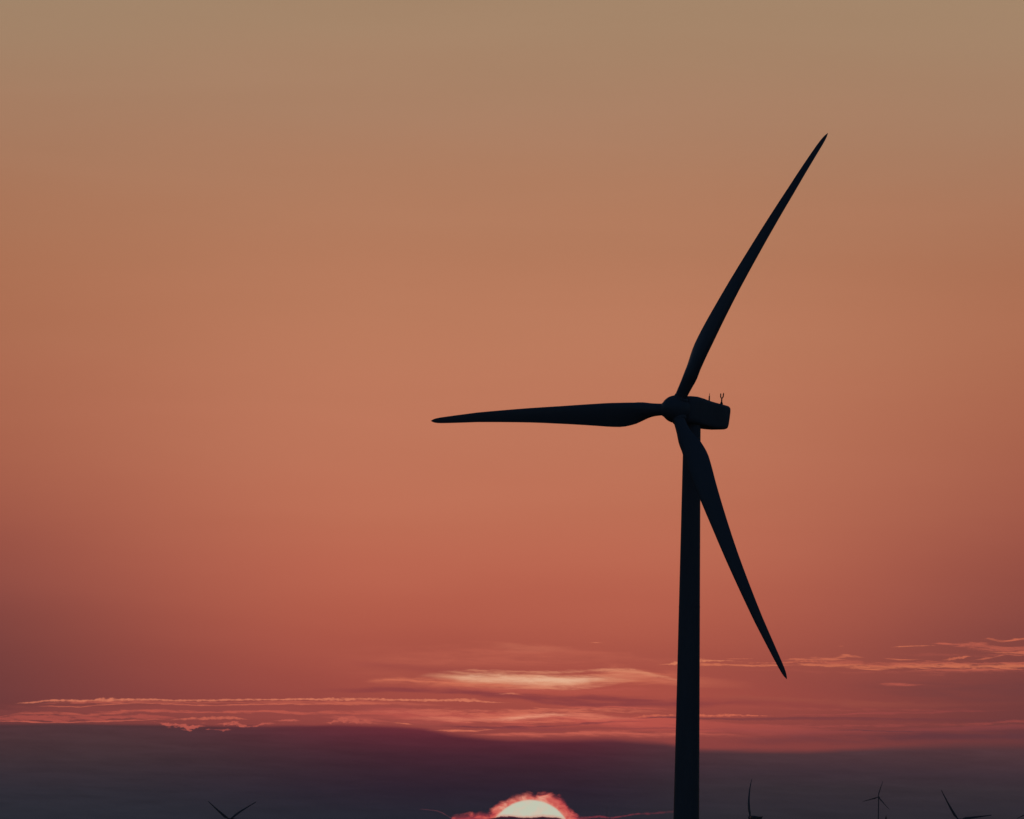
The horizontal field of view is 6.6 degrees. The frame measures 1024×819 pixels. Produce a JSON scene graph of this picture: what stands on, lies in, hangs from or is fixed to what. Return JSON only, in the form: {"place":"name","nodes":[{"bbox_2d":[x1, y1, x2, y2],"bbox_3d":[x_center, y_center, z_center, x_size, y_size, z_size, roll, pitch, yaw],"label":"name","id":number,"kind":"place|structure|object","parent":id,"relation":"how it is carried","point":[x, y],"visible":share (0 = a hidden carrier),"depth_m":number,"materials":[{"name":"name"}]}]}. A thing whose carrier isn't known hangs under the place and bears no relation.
{"place":"outdoors","nodes":[
{"label":"outdoors","id":0,"kind":"place"},
{"bbox_2d":[0,0,1023,818],"label":"sky","id":1,"kind":"structure","parent":0,"point":[252,251],"materials":[{"name":"orange"}]},
{"bbox_3d":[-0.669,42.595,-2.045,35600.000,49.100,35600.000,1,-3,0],"label":"ground","id":2,"kind":"structure","parent":0,"visible":0},
{"bbox_2d":[208,801,255,818],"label":"wind turbine","id":3,"kind":"object","parent":2,"relation":"on","point":[225,816],"visible":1,"depth_m":9719.15,"materials":[{"name":"grey paint"}]},
{"bbox_2d":[431,133,827,818],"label":"wind turbine","id":4,"kind":"object","parent":2,"relation":"on","point":[685,413],"visible":1,"depth_m":1267.49,"materials":[{"name":"grey paint"}]},
{"bbox_2d":[748,780,762,818],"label":"wind turbine","id":5,"kind":"object","parent":2,"relation":"on","point":[753,817],"visible":1,"depth_m":7708.23,"materials":[{"name":"grey paint"}]},
{"bbox_2d":[863,782,888,818],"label":"wind turbine","id":6,"kind":"object","parent":2,"relation":"on","point":[878,797],"visible":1,"depth_m":14267.72,"materials":[{"name":"grey paint"}]},
{"bbox_2d":[941,790,990,818],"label":"wind turbine","id":7,"kind":"object","parent":2,"relation":"on","point":[953,812],"visible":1,"depth_m":9217.93,"materials":[{"name":"grey paint"}]}
]}

